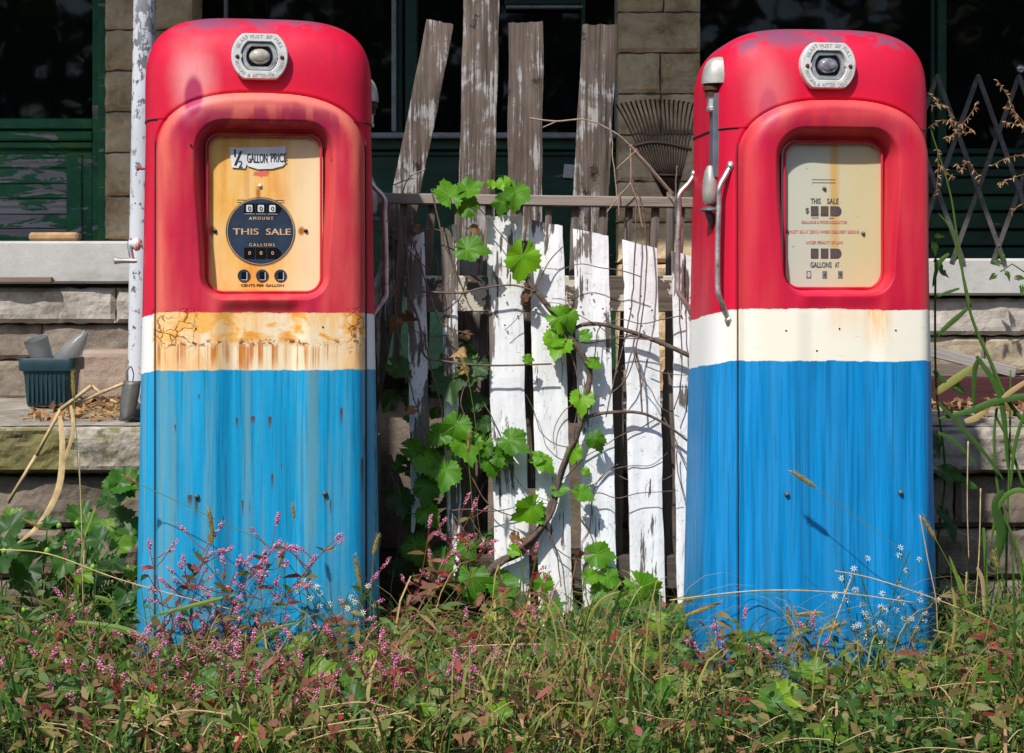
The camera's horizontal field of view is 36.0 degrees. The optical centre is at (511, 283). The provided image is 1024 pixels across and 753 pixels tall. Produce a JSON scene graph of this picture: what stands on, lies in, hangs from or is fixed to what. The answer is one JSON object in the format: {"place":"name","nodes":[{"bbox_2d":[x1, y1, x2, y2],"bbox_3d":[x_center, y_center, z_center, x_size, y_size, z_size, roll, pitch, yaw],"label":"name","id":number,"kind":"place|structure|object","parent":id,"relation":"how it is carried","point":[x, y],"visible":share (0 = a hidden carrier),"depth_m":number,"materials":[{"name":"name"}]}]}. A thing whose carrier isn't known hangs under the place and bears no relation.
{"place":"outdoors","nodes":[
{"label":"outdoors","id":0,"kind":"place"},
{"bbox_2d":[79,349,127,401],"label":"concrete block","id":1,"kind":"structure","parent":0,"point":[103,369],"depth_m":4.99,"materials":[{"name":"beige concrete"}]},
{"bbox_2d":[0,506,1023,752],"bbox_3d":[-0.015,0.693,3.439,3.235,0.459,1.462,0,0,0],"label":"grass","id":2,"kind":"structure","parent":0,"point":[498,738],"depth_m":3.15,"materials":[{"name":"green plant"}]},
{"bbox_2d":[1,520,136,671],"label":"husk weed","id":3,"kind":"object","parent":2,"relation":"on","point":[59,526],"visible":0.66,"depth_m":3.58,"materials":[{"name":"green plant"}]},
{"bbox_2d":[0,466,138,662],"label":"leafy weeds","id":4,"kind":"object","parent":2,"relation":"on","point":[122,528],"visible":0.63,"depth_m":3.82,"materials":[{"name":"green plant"}]},
{"bbox_2d":[21,518,100,582],"bbox_3d":[-1.091,0.653,3.804,0.194,0.184,0.022,0,0,-3],"label":"foxtail","id":5,"kind":"object","parent":4,"relation":"on","point":[36,525],"visible":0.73,"depth_m":3.80,"materials":[{"name":"green plant"}]},
{"bbox_2d":[6,382,123,543],"bbox_3d":[-1.120,0.445,3.935,0.294,0.396,0.057,0,0,-3],"label":"dead cane","id":6,"kind":"object","parent":4,"relation":"on","point":[63,455],"visible":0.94,"depth_m":3.94,"materials":[{"name":"plant"}]},
{"bbox_2d":[47,536,95,653],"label":"smartweed","id":7,"kind":"object","parent":2,"relation":"on","point":[71,620],"visible":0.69,"depth_m":3.59,"materials":[{"name":"pink plant"}]},
{"bbox_2d":[69,369,87,519],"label":"foxtail","id":8,"kind":"object","parent":2,"relation":"on","point":[73,383],"visible":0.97,"depth_m":3.80,"materials":[{"name":"brown plant"}]},
{"bbox_2d":[78,453,83,645],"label":"dry stalk","id":9,"kind":"object","parent":2,"relation":"on","point":[81,530],"visible":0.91,"depth_m":3.65,"materials":[{"name":"plant"}]},
{"bbox_2d":[0,549,235,610],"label":"dry stalk","id":10,"kind":"object","parent":2,"relation":"on","point":[100,572],"visible":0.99,"depth_m":3.48,"materials":[{"name":"plant"}]},
{"bbox_2d":[0,398,380,626],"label":"porch ledge","id":11,"kind":"object","parent":2,"relation":"on","point":[102,446],"visible":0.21,"depth_m":4.23,"materials":[{"name":"stone"}]},
{"bbox_2d":[19,356,84,406],"bbox_3d":[-1.407,0.300,4.820,0.170,0.148,0.137,0,0,0],"label":"planter","id":12,"kind":"object","parent":11,"relation":"on","point":[47,381],"visible":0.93,"depth_m":4.76,"materials":[{"name":"teal plastic"}]},
{"bbox_2d":[23,334,52,357],"bbox_3d":[-1.438,0.208,4.799,0.076,0.087,0.076,-14,15,0],"label":"plastic cup","id":13,"kind":"object","parent":12,"relation":"on","point":[37,346],"visible":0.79,"depth_m":4.77,"materials":[{"name":"grey plastic"}]},
{"bbox_2d":[53,330,89,357],"bbox_3d":[-1.347,0.206,4.820,0.066,0.147,0.066,38,0,0],"label":"plastic bottle","id":14,"kind":"object","parent":12,"relation":"on","point":[73,346],"visible":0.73,"depth_m":4.80,"materials":[{"name":"grey plastic"}]},
{"bbox_2d":[16,399,119,418],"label":"straw bits","id":15,"kind":"object","parent":11,"relation":"on","point":[88,415],"visible":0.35,"depth_m":4.43,"materials":[{"name":"brown plant"}]},
{"bbox_2d":[119,366,140,419],"bbox_3d":[-1.042,0.298,4.293,0.055,0.146,0.034,0,0,0],"label":"shovel","id":16,"kind":"object","parent":11,"relation":"on","point":[130,391],"visible":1,"depth_m":4.29,"materials":[{"name":"metal"}]},
{"bbox_2d":[118,0,155,420],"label":"porch post","id":17,"kind":"object","parent":11,"relation":"on","point":[144,18],"visible":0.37,"depth_m":4.35,"materials":[{"name":"white paint"}]},
{"bbox_2d":[140,522,255,676],"bbox_3d":[-0.691,0.708,3.467,0.230,0.351,0.113,0,0,24],"label":"smartweed","id":18,"kind":"object","parent":2,"relation":"on","point":[218,584],"visible":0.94,"depth_m":3.47,"materials":[{"name":"pink plant"}]},
{"bbox_2d":[120,471,285,597],"bbox_3d":[-0.688,0.559,3.505,0.368,0.290,0.022,0,0,-2],"label":"foxtail","id":19,"kind":"object","parent":2,"relation":"on","point":[130,478],"visible":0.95,"depth_m":3.50,"materials":[{"name":"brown plant"}]},
{"bbox_2d":[206,506,216,645],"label":"foxtail","id":20,"kind":"object","parent":2,"relation":"on","point":[210,521],"visible":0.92,"depth_m":3.50,"materials":[{"name":"brown plant"}]},
{"bbox_2d":[165,512,287,629],"bbox_3d":[-0.624,0.636,3.473,0.271,0.256,0.088,0,0,0],"label":"smartweed","id":21,"kind":"object","parent":2,"relation":"on","point":[262,558],"visible":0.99,"depth_m":3.47,"materials":[{"name":"pink plant"}]},
{"bbox_2d":[114,18,388,682],"bbox_3d":[-0.623,0.154,3.806,0.657,1.568,0.450,0,0,-9],"label":"gas pump","id":22,"kind":"object","parent":2,"relation":"on","point":[258,372],"visible":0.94,"depth_m":3.62,"materials":[{"name":"paint"}]},
{"bbox_2d":[271,541,287,655],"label":"foxtail","id":23,"kind":"object","parent":2,"relation":"on","point":[280,561],"visible":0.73,"depth_m":3.50,"materials":[{"name":"brown plant"}]},
{"bbox_2d":[290,503,306,629],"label":"foxtail","id":24,"kind":"object","parent":2,"relation":"on","point":[293,511],"visible":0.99,"depth_m":3.50,"materials":[{"name":"brown plant"}]},
{"bbox_2d":[231,533,391,667],"bbox_3d":[-0.443,0.701,3.480,0.356,0.301,0.087,0,0,-8],"label":"smartweed","id":25,"kind":"object","parent":2,"relation":"on","point":[293,548],"visible":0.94,"depth_m":3.48,"materials":[{"name":"pink plant"}]},
{"bbox_2d":[294,577,369,651],"bbox_3d":[-0.398,0.736,3.503,0.174,0.175,0.052,0,0,0],"label":"aster","id":26,"kind":"object","parent":2,"relation":"on","point":[330,603],"visible":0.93,"depth_m":3.50,"materials":[{"name":"white plant"}]},
{"bbox_2d":[351,553,363,671],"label":"foxtail","id":27,"kind":"object","parent":2,"relation":"on","point":[356,569],"visible":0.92,"depth_m":3.50,"materials":[{"name":"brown plant"}]},
{"bbox_2d":[370,533,379,647],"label":"foxtail","id":28,"kind":"object","parent":2,"relation":"on","point":[375,546],"visible":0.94,"depth_m":3.50,"materials":[{"name":"green plant"}]},
{"bbox_2d":[0,603,782,749],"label":"smartweed patch","id":29,"kind":"object","parent":2,"relation":"on","point":[252,664],"visible":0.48,"depth_m":3.28,"materials":[{"name":"pink plant"}]},
{"bbox_2d":[427,548,436,617],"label":"foxtail","id":30,"kind":"object","parent":2,"relation":"on","point":[430,562],"visible":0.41,"depth_m":3.85,"materials":[{"name":"green plant"}]},
{"bbox_2d":[380,492,498,635],"bbox_3d":[-0.190,0.707,3.786,0.311,0.415,0.114,0,0,13],"label":"smartweed","id":31,"kind":"object","parent":2,"relation":"on","point":[430,569],"visible":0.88,"depth_m":3.79,"materials":[{"name":"pink plant"}]},
{"bbox_2d":[459,353,481,472],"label":"foxtail","id":32,"kind":"object","parent":2,"relation":"on","point":[464,366],"visible":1,"depth_m":3.85,"materials":[{"name":"green plant"}]},
{"bbox_2d":[465,430,476,556],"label":"foxtail","id":33,"kind":"object","parent":2,"relation":"on","point":[469,435],"visible":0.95,"depth_m":3.85,"materials":[{"name":"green plant"}]},
{"bbox_2d":[448,0,498,621],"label":"weathered board","id":34,"kind":"object","parent":2,"relation":"on","point":[479,82],"visible":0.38,"depth_m":4.29,"materials":[{"name":"grey wood"}]},
{"bbox_2d":[0,582,1023,752],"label":"weed leaves","id":35,"kind":"object","parent":2,"relation":"on","point":[856,704],"visible":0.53,"depth_m":3.11,"materials":[{"name":"green plant"}]},
{"bbox_2d":[0,574,1023,741],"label":"tangled weeds","id":36,"kind":"object","parent":2,"relation":"on","point":[268,663],"visible":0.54,"depth_m":3.38,"materials":[{"name":"green plant"}]},
{"bbox_2d":[0,0,1023,547],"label":"storefront","id":37,"kind":"object","parent":2,"relation":"on","point":[64,114],"visible":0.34,"depth_m":5.32,"materials":[{"name":"grey stone"}]},
{"bbox_2d":[0,277,52,282],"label":"wood strip","id":38,"kind":"object","parent":37,"relation":"attached to","point":[26,279],"visible":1,"depth_m":5.12,"materials":[{"name":"brown wood"}]},
{"bbox_2d":[0,0,91,117],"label":"window pane","id":39,"kind":"structure","parent":37,"relation":"in","point":[46,45],"depth_m":5.35,"materials":[{"name":"black glass"}]},
{"bbox_2d":[0,0,106,240],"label":"window frame","id":40,"kind":"structure","parent":37,"relation":"in","point":[82,140],"depth_m":5.30,"materials":[{"name":"green paint"}]},
{"bbox_2d":[29,232,81,240],"bbox_3d":[-1.499,-0.154,5.171,0.165,0.028,0.050,0,0,3],"label":"wood block","id":41,"kind":"object","parent":37,"relation":"on","point":[55,236],"visible":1,"depth_m":5.15,"materials":[{"name":"beige wood"}]},
{"bbox_2d":[202,0,613,131],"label":"window pane","id":42,"kind":"structure","parent":37,"relation":"in","point":[369,22],"depth_m":5.38,"materials":[{"name":"black glass"}]},
{"bbox_2d":[374,19,452,415],"bbox_3d":[-0.340,0.004,4.274,0.361,1.440,0.036,0,0,0],"label":"weathered board","id":43,"kind":"object","parent":37,"relation":"attached to","point":[424,101],"visible":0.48,"depth_m":4.26,"materials":[{"name":"grey wood"}]},
{"bbox_2d":[371,0,616,369],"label":"window frame","id":44,"kind":"structure","parent":37,"relation":"in","point":[443,157],"depth_m":5.32,"materials":[{"name":"green wood"}]},
{"bbox_2d":[507,21,543,487],"bbox_3d":[0.033,-0.078,4.274,0.106,1.264,0.032,0,0,0],"label":"weathered board","id":45,"kind":"object","parent":37,"relation":"attached to","point":[525,88],"visible":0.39,"depth_m":4.26,"materials":[{"name":"grey wood"}]},
{"bbox_2d":[377,193,692,369],"bbox_3d":[0.062,-0.005,4.150,0.838,0.466,0.050,0,0,0],"label":"porch railing","id":46,"kind":"object","parent":37,"relation":"attached to","point":[604,203],"visible":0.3,"depth_m":4.14,"materials":[{"name":"grey wood"}]},
{"bbox_2d":[393,169,425,196],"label":"dead twig","id":47,"kind":"object","parent":46,"relation":"on","point":[406,180],"visible":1,"depth_m":4.10,"materials":[{"name":"grey wood"}]},
{"bbox_2d":[529,117,674,227],"bbox_3d":[0.235,-0.288,4.100,0.380,0.290,0.007,0,0,0],"label":"dead twig","id":48,"kind":"object","parent":46,"relation":"on","point":[555,121],"visible":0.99,"depth_m":4.10,"materials":[{"name":"brown wood"}]},
{"bbox_2d":[628,144,674,195],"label":"dead branch","id":49,"kind":"object","parent":46,"relation":"on","point":[652,172],"visible":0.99,"depth_m":4.13,"materials":[{"name":"wood"}]},
{"bbox_2d":[700,0,1023,147],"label":"window pane","id":50,"kind":"structure","parent":37,"relation":"in","point":[985,38],"depth_m":5.38,"materials":[{"name":"black glass"}]},
{"bbox_2d":[926,64,1023,263],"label":"security gate","id":51,"kind":"structure","parent":37,"relation":"attached to","point":[997,137],"depth_m":5.13,"materials":[{"name":"grey metal"}]},
{"bbox_2d":[927,0,1023,257],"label":"window frame","id":52,"kind":"structure","parent":37,"relation":"in","point":[997,199],"depth_m":5.33,"materials":[{"name":"green wood"}]},
{"bbox_2d":[0,602,1023,752],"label":"clover leaves","id":53,"kind":"object","parent":2,"relation":"on","point":[782,691],"visible":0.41,"depth_m":3.24,"materials":[{"name":"green plant"}]},
{"bbox_2d":[0,612,1023,752],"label":"matted stalks","id":54,"kind":"object","parent":2,"relation":"on","point":[522,737],"visible":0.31,"depth_m":3.03,"materials":[{"name":"plant"}]},
{"bbox_2d":[0,595,1023,748],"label":"foxtail patch","id":55,"kind":"object","parent":2,"relation":"on","point":[583,667],"visible":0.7,"depth_m":3.30,"materials":[{"name":"plant"}]},
{"bbox_2d":[2,611,1022,752],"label":"dead leaves","id":56,"kind":"object","parent":2,"relation":"on","point":[293,733],"visible":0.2,"depth_m":3.03,"materials":[{"name":"brown plant"}]},
{"bbox_2d":[58,556,985,679],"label":"yellow blades","id":57,"kind":"object","parent":2,"relation":"on","point":[123,629],"visible":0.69,"depth_m":3.45,"materials":[{"name":"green plant"}]},
{"bbox_2d":[497,540,556,641],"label":"smartweed","id":58,"kind":"object","parent":2,"relation":"on","point":[534,577],"visible":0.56,"depth_m":3.76,"materials":[{"name":"pink plant"}]},
{"bbox_2d":[373,165,688,636],"bbox_3d":[0.048,0.310,4.084,0.816,1.220,0.291,0,0,0],"label":"grape vine","id":59,"kind":"object","parent":2,"relation":"on","point":[451,432],"visible":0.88,"depth_m":3.98,"materials":[{"name":"green plant"}]},
{"bbox_2d":[386,644,688,673],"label":"dry stalk","id":60,"kind":"object","parent":2,"relation":"on","point":[502,644],"visible":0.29,"depth_m":3.48,"materials":[{"name":"plant"}]},
{"bbox_2d":[405,213,690,628],"bbox_3d":[0.119,0.367,4.047,0.788,1.101,0.057,0,0,0],"label":"picket fence","id":61,"kind":"object","parent":2,"relation":"on","point":[596,294],"visible":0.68,"depth_m":4.03,"materials":[{"name":"beige wood"}]},
{"bbox_2d":[453,380,480,598],"bbox_3d":[-0.116,0.513,4.110,0.075,0.614,0.023,0,0,0],"label":"weathered board","id":62,"kind":"object","parent":61,"relation":"attached to","point":[465,490],"visible":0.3,"depth_m":4.10,"materials":[{"name":"grey wood"}]},
{"bbox_2d":[612,365,623,590],"bbox_3d":[0.268,0.516,4.100,0.045,0.605,0.023,0,0,0],"label":"weathered board","id":63,"kind":"object","parent":61,"relation":"attached to","point":[617,404],"visible":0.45,"depth_m":4.09,"materials":[{"name":"grey wood"}]},
{"bbox_2d":[661,367,675,613],"bbox_3d":[0.407,0.538,4.101,0.048,0.642,0.025,0,0,0],"label":"weathered board","id":64,"kind":"object","parent":61,"relation":"attached to","point":[668,484],"visible":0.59,"depth_m":4.09,"materials":[{"name":"grey wood"}]},
{"bbox_2d":[642,600,721,660],"bbox_3d":[0.381,0.781,3.503,0.181,0.162,0.023,0,0,4],"label":"foxtail","id":65,"kind":"object","parent":2,"relation":"on","point":[702,609],"visible":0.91,"depth_m":3.50,"materials":[{"name":"beige plant"}]},
{"bbox_2d":[681,593,791,641],"bbox_3d":[0.498,0.746,3.505,0.252,0.120,0.022,0,0,-2],"label":"foxtail","id":66,"kind":"object","parent":2,"relation":"on","point":[690,600],"visible":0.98,"depth_m":3.50,"materials":[{"name":"beige plant"}]},
{"bbox_2d":[700,605,830,691],"bbox_3d":[0.556,0.811,3.477,0.300,0.194,0.074,0,0,0],"label":"smartweed","id":67,"kind":"object","parent":2,"relation":"on","point":[722,633],"visible":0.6,"depth_m":3.48,"materials":[{"name":"pink plant"}]},
{"bbox_2d":[785,604,793,677],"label":"foxtail","id":68,"kind":"object","parent":2,"relation":"on","point":[788,614],"visible":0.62,"depth_m":3.50,"materials":[{"name":"brown plant"}]},
{"bbox_2d":[670,590,913,602],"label":"dry stalk","id":69,"kind":"object","parent":2,"relation":"on","point":[783,590],"visible":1,"depth_m":3.48,"materials":[{"name":"plant"}]},
{"bbox_2d":[675,29,936,682],"bbox_3d":[0.709,0.179,3.806,0.594,1.568,0.451,0,0,-6],"label":"gas pump","id":70,"kind":"object","parent":2,"relation":"on","point":[808,308],"visible":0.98,"depth_m":3.61,"materials":[{"name":"paint"}]},
{"bbox_2d":[787,619,848,670],"bbox_3d":[0.682,0.856,3.505,0.140,0.225,0.025,0,0,5],"label":"foxtail","id":71,"kind":"object","parent":2,"relation":"on","point":[838,625],"visible":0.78,"depth_m":3.50,"materials":[{"name":"beige plant"}]},
{"bbox_2d":[618,398,1023,625],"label":"porch ledge","id":72,"kind":"object","parent":2,"relation":"on","point":[981,474],"visible":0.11,"depth_m":4.23,"materials":[{"name":"grey stone"}]},
{"bbox_2d":[23,392,1023,421],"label":"leaf litter","id":73,"kind":"object","parent":72,"relation":"on","point":[78,411],"visible":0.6,"depth_m":4.48,"materials":[{"name":"brown plant"}]},
{"bbox_2d":[567,24,616,422],"bbox_3d":[0.208,-0.163,4.274,0.154,1.080,0.034,0,0,0],"label":"weathered board","id":74,"kind":"object","parent":72,"relation":"on","point":[595,104],"visible":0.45,"depth_m":4.26,"materials":[{"name":"grey wood"}]},
{"bbox_2d":[615,99,692,379],"bbox_3d":[0.437,-0.090,4.749,0.252,0.935,0.069,0,0,0],"label":"leaf rake","id":75,"kind":"object","parent":72,"relation":"on","point":[667,177],"visible":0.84,"depth_m":4.75,"materials":[{"name":"brown wood"}]},
{"bbox_2d":[931,376,1023,404],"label":"maroon timber","id":76,"kind":"object","parent":72,"relation":"on","point":[984,388],"depth_m":4.85,"materials":[{"name":"paint"}]},
{"bbox_2d":[931,364,993,376],"bbox_3d":[1.407,0.276,4.940,0.201,0.040,0.040,1,0,23],"label":"split rail","id":77,"kind":"object","parent":76,"relation":"on","point":[947,369],"visible":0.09,"depth_m":4.93,"materials":[{"name":"grey wood"}]},
{"bbox_2d":[931,346,1016,376],"bbox_3d":[1.446,0.246,4.940,0.264,0.034,0.040,14,5,18],"label":"split rail","id":78,"kind":"object","parent":76,"relation":"on","point":[961,359],"visible":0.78,"depth_m":4.93,"materials":[{"name":"grey wood"}]},
{"bbox_2d":[792,609,858,677],"bbox_3d":[0.699,0.801,3.504,0.155,0.158,0.022,0,0,-5],"label":"foxtail","id":79,"kind":"object","parent":2,"relation":"on","point":[804,614],"visible":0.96,"depth_m":3.50,"materials":[{"name":"beige plant"}]},
{"bbox_2d":[822,579,850,659],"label":"dry stalk","id":80,"kind":"object","parent":2,"relation":"on","point":[837,614],"visible":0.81,"depth_m":3.48,"materials":[{"name":"plant"}]},
{"bbox_2d":[789,469,907,605],"bbox_3d":[0.748,0.563,3.504,0.269,0.317,0.022,0,0,-2],"label":"foxtail","id":81,"kind":"object","parent":2,"relation":"on","point":[804,479],"visible":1,"depth_m":3.50,"materials":[{"name":"brown plant"}]},
{"bbox_2d":[832,544,938,670],"bbox_3d":[0.833,0.727,3.499,0.247,0.298,0.052,0,0,0],"label":"aster","id":82,"kind":"object","parent":2,"relation":"on","point":[881,606],"visible":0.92,"depth_m":3.50,"materials":[{"name":"white plant"}]},
{"bbox_2d":[835,570,1007,629],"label":"dry stalk","id":83,"kind":"object","parent":2,"relation":"on","point":[912,591],"visible":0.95,"depth_m":3.48,"materials":[{"name":"plant"}]},
{"bbox_2d":[919,516,937,629],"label":"dry stalk","id":84,"kind":"object","parent":2,"relation":"on","point":[929,568],"visible":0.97,"depth_m":3.48,"materials":[{"name":"plant"}]},
{"bbox_2d":[920,513,963,617],"bbox_3d":[0.958,0.640,3.504,0.115,0.269,0.022,0,0,-6],"label":"foxtail","id":85,"kind":"object","parent":2,"relation":"on","point":[929,528],"visible":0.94,"depth_m":3.50,"materials":[{"name":"brown plant"}]},
{"bbox_2d":[931,233,979,612],"bbox_3d":[1.135,0.444,4.052,0.133,1.147,0.043,0,0,0],"label":"broadleaf weed","id":86,"kind":"object","parent":2,"relation":"on","point":[950,473],"visible":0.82,"depth_m":4.05,"materials":[{"name":"green plant"}]},
{"bbox_2d":[967,441,968,558],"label":"dry stalk","id":87,"kind":"object","parent":2,"relation":"on","point":[967,494],"visible":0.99,"depth_m":3.65,"materials":[{"name":"plant"}]},
{"bbox_2d":[926,79,1023,627],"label":"tall grass plant","id":88,"kind":"object","parent":2,"relation":"on","point":[1000,520],"depth_m":3.73,"materials":[{"name":"green plant"}]},
{"bbox_2d":[975,488,980,606],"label":"dry stalk","id":89,"kind":"object","parent":2,"relation":"on","point":[979,543],"visible":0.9,"depth_m":3.65,"materials":[{"name":"plant"}]},
{"bbox_2d":[991,548,1000,629],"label":"foxtail","id":90,"kind":"object","parent":2,"relation":"on","point":[995,559],"visible":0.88,"depth_m":3.50,"materials":[{"name":"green plant"}]},
{"bbox_2d":[989,249,1023,295],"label":"leafy sprig","id":91,"kind":"object","parent":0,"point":[1007,273],"visible":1,"depth_m":5.02,"materials":[{"name":"green plant"}]}
]}

